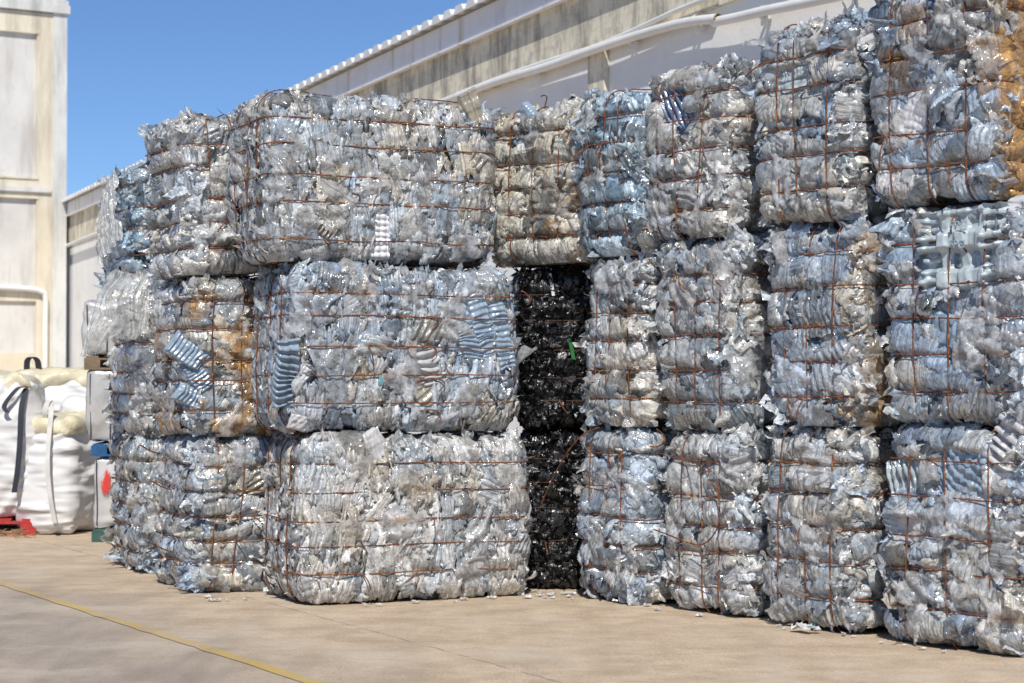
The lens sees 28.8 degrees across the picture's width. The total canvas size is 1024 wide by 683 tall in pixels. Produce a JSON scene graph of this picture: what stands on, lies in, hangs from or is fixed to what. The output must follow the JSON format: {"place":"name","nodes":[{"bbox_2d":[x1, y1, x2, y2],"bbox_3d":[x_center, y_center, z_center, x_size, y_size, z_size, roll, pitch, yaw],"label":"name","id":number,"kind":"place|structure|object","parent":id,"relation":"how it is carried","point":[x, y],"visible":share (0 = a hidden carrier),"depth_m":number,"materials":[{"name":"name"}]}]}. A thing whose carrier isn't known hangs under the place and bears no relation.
{"place":"outdoors","nodes":[
{"label":"outdoors","id":0,"kind":"place"},
{"bbox_2d":[0,0,69,371],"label":"cream tower","id":1,"kind":"structure","parent":0,"point":[33,119],"depth_m":60.19,"materials":[{"name":"paint"}]},
{"bbox_2d":[66,0,466,195],"label":"sky","id":2,"kind":"structure","parent":0,"point":[131,64],"materials":[{"name":"blue"}]},
{"bbox_2d":[0,520,1023,682],"bbox_3d":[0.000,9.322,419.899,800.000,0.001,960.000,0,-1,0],"label":"concrete yard","id":3,"kind":"structure","parent":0,"point":[580,637],"depth_m":10.96,"materials":[{"name":"beige concrete"}]},
{"bbox_2d":[0,517,36,534],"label":"pallet","id":4,"kind":"object","parent":3,"relation":"on","point":[26,524],"visible":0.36,"depth_m":18.33,"materials":[{"name":"red paint"}]},
{"bbox_2d":[0,370,45,517],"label":"bag","id":5,"kind":"object","parent":4,"relation":"on","point":[22,399],"visible":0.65,"depth_m":18.32,"materials":[{"name":"white fabric"}]},
{"bbox_2d":[0,524,42,537],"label":"straw litter","id":6,"kind":"object","parent":3,"relation":"on","point":[7,530],"visible":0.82,"depth_m":18.20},
{"bbox_2d":[15,357,87,413],"bbox_3d":[-4.594,0.929,20.279,1.122,1.537,1.061,0,-1,-5],"label":"bag","id":7,"kind":"object","parent":3,"relation":"on","point":[60,384],"visible":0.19,"depth_m":19.88,"materials":[{"name":"white fabric"}]},
{"bbox_2d":[16,401,102,533],"bbox_3d":[-4.242,1.168,18.700,0.738,1.231,1.079,0,-1,12],"label":"bag","id":8,"kind":"object","parent":3,"relation":"on","point":[57,495],"visible":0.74,"depth_m":18.32,"materials":[{"name":"white fabric"}]},
{"bbox_2d":[59,394,85,412],"bbox_3d":[-4.063,1.093,19.448,0.754,1.159,0.989,0,-1,6],"label":"bag","id":9,"kind":"object","parent":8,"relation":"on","point":[74,402],"visible":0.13,"depth_m":19.12,"materials":[{"name":"white fabric"}]},
{"bbox_2d":[91,526,113,541],"bbox_3d":[-3.242,1.722,18.071,1.000,0.115,0.960,0,-1,-4],"label":"pallet","id":10,"kind":"object","parent":3,"relation":"on","point":[97,533],"visible":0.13,"depth_m":17.56,"materials":[{"name":"green paint"}]},
{"bbox_2d":[93,456,116,527],"bbox_3d":[-3.232,1.328,18.069,1.055,0.666,0.986,0,-1,-4],"label":"wrapped load","id":11,"kind":"object","parent":10,"relation":"on","point":[103,482],"visible":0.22,"depth_m":17.59,"materials":[{"name":"white plastic"}]},
{"bbox_2d":[91,441,110,455],"bbox_3d":[-3.251,0.967,18.085,1.000,0.110,0.960,0,-1,-4],"label":"pallet","id":12,"kind":"object","parent":11,"relation":"on","point":[100,449],"visible":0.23,"depth_m":17.58,"materials":[{"name":"blue paint"}]},
{"bbox_2d":[85,370,127,441],"bbox_3d":[-3.283,0.562,18.090,1.055,0.693,0.991,0,-1,-4],"label":"wrapped load","id":13,"kind":"object","parent":12,"relation":"on","point":[97,396],"visible":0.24,"depth_m":17.59},
{"bbox_2d":[84,356,110,369],"bbox_3d":[-3.315,0.197,18.099,1.000,0.125,0.960,0,-1,-4],"label":"pallet","id":14,"kind":"object","parent":13,"relation":"on","point":[94,362],"visible":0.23,"depth_m":17.59,"materials":[{"name":"brown wood"}]},
{"bbox_2d":[81,299,113,355],"bbox_3d":[-3.322,-0.126,18.102,1.064,0.512,0.967,0,-1,-4],"label":"wrapped load","id":15,"kind":"object","parent":14,"relation":"on","point":[88,305],"visible":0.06,"depth_m":17.62},
{"bbox_2d":[99,428,166,573],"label":"plastic bale","id":16,"kind":"object","parent":3,"relation":"on","point":[129,536],"visible":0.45,"depth_m":14.76,"materials":[{"name":"plastic"}]},
{"bbox_2d":[102,311,168,437],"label":"plastic bale","id":17,"kind":"object","parent":16,"relation":"on","point":[130,363],"visible":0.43,"depth_m":14.83,"materials":[{"name":"plastic"}]},
{"bbox_2d":[79,158,168,356],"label":"plastic bale","id":18,"kind":"object","parent":17,"relation":"on","point":[124,304],"visible":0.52,"depth_m":14.74,"materials":[{"name":"plastic"}]},
{"bbox_2d":[0,580,325,682],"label":"yellow line","id":19,"kind":"object","parent":3,"relation":"on","point":[267,667],"visible":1,"depth_m":11.02,"materials":[{"name":"paint"}]},
{"bbox_2d":[137,432,281,592],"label":"plastic bale","id":20,"kind":"object","parent":3,"relation":"on","point":[208,536],"visible":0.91,"depth_m":13.43,"materials":[{"name":"plastic"}]},
{"bbox_2d":[144,273,279,436],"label":"plastic bale","id":21,"kind":"object","parent":20,"relation":"on","point":[202,342],"visible":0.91,"depth_m":13.43,"materials":[{"name":"plastic"}]},
{"bbox_2d":[135,105,258,279],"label":"plastic bale","id":22,"kind":"object","parent":21,"relation":"on","point":[186,165],"visible":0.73,"depth_m":13.42,"materials":[{"name":"plastic"}]},
{"bbox_2d":[250,425,536,604],"bbox_3d":[-0.755,1.105,13.309,1.821,1.165,1.211,0,-1,-24],"label":"plastic bale","id":23,"kind":"object","parent":3,"relation":"on","point":[372,513],"visible":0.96,"depth_m":12.85,"materials":[{"name":"plastic"}]},
{"bbox_2d":[246,250,537,432],"bbox_3d":[-0.841,-0.006,13.287,1.830,1.207,1.230,0,-1,-24],"label":"plastic bale","id":24,"kind":"object","parent":23,"relation":"on","point":[344,343],"visible":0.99,"depth_m":12.86,"materials":[{"name":"plastic"}]},
{"bbox_2d":[216,87,505,269],"bbox_3d":[-0.992,-1.099,13.313,1.867,1.203,1.200,0,-1,-24],"label":"plastic bale","id":25,"kind":"object","parent":24,"relation":"on","point":[384,179],"visible":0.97,"depth_m":12.90,"materials":[{"name":"plastic"}]},
{"bbox_2d":[62,0,875,435],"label":"factory hall","id":26,"kind":"structure","parent":3,"relation":"on","point":[510,56],"depth_m":27.33,"materials":[{"name":"white paint"}]},
{"bbox_2d":[519,425,589,588],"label":"plastic bale","id":27,"kind":"object","parent":3,"relation":"on","point":[556,543],"visible":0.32,"depth_m":13.59,"materials":[{"name":"plastic"}]},
{"bbox_2d":[511,264,604,429],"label":"plastic bale","id":28,"kind":"object","parent":27,"relation":"on","point":[553,316],"visible":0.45,"depth_m":13.55,"materials":[{"name":"plastic"}]},
{"bbox_2d":[488,92,604,268],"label":"plastic bale","id":29,"kind":"object","parent":28,"relation":"on","point":[539,207],"visible":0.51,"depth_m":13.49,"materials":[{"name":"plastic"}]},
{"bbox_2d":[541,422,718,605],"bbox_3d":[1.087,1.083,13.218,1.485,1.207,1.023,1,-1,-29],"label":"plastic bale","id":30,"kind":"object","parent":3,"relation":"on","point":[621,491],"visible":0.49,"depth_m":12.73,"materials":[{"name":"plastic"}]},
{"bbox_2d":[573,251,669,426],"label":"plastic bale","id":31,"kind":"object","parent":30,"relation":"on","point":[618,340],"visible":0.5,"depth_m":12.74,"materials":[{"name":"plastic"}]},
{"bbox_2d":[566,86,750,258],"bbox_3d":[1.112,-1.112,13.242,1.557,1.136,0.994,1,-1,-36],"label":"plastic bale","id":32,"kind":"object","parent":31,"relation":"on","point":[609,177],"visible":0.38,"depth_m":12.81,"materials":[{"name":"plastic"}]},
{"bbox_2d":[650,422,777,616],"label":"plastic bale","id":33,"kind":"object","parent":3,"relation":"on","point":[714,528],"visible":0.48,"depth_m":12.08,"materials":[{"name":"plastic"}]},
{"bbox_2d":[644,221,792,432],"bbox_3d":[1.683,-0.090,12.609,1.525,1.309,1.078,1,-1,-36],"label":"plastic bale","id":34,"kind":"object","parent":33,"relation":"on","point":[710,326],"visible":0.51,"depth_m":12.15,"materials":[{"name":"plastic"}]},
{"bbox_2d":[644,53,788,241],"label":"plastic bale","id":35,"kind":"object","parent":34,"relation":"on","point":[702,162],"visible":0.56,"depth_m":12.20,"materials":[{"name":"plastic"}]},
{"bbox_2d":[790,622,820,629],"bbox_3d":[1.659,1.614,11.287,0.198,0.060,0.123,-1,-1,41],"label":"plastic scrap","id":36,"kind":"object","parent":3,"relation":"on","point":[801,625],"visible":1,"depth_m":11.26,"materials":[{"name":"white plastic"}]},
{"bbox_2d":[760,422,904,632],"bbox_3d":[2.198,1.041,11.739,1.500,1.235,0.956,1,-1,-36],"label":"plastic bale","id":37,"kind":"object","parent":3,"relation":"on","point":[824,499],"visible":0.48,"depth_m":11.30,"materials":[{"name":"plastic"}]},
{"bbox_2d":[758,215,903,426],"bbox_3d":[2.209,-0.136,11.766,1.486,1.259,1.041,1,-1,-36],"label":"plastic bale","id":38,"kind":"object","parent":37,"relation":"on","point":[828,317],"visible":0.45,"depth_m":11.32,"materials":[{"name":"plastic"}]},
{"bbox_2d":[738,0,917,226],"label":"plastic bale","id":39,"kind":"object","parent":38,"relation":"on","point":[816,132],"visible":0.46,"depth_m":11.41,"materials":[{"name":"white plastic"}]},
{"bbox_2d":[868,409,1023,656],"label":"plastic bale","id":40,"kind":"object","parent":3,"relation":"on","point":[949,559],"visible":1,"depth_m":10.53,"materials":[{"name":"white plastic"}]},
{"bbox_2d":[868,194,1023,427],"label":"plastic bale","id":41,"kind":"object","parent":40,"relation":"on","point":[953,294],"visible":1,"depth_m":10.58,"materials":[{"name":"plastic"}]},
{"bbox_2d":[857,0,1023,210],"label":"plastic bale","id":42,"kind":"object","parent":41,"relation":"on","point":[946,93],"visible":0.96,"depth_m":10.63,"materials":[{"name":"white plastic"}]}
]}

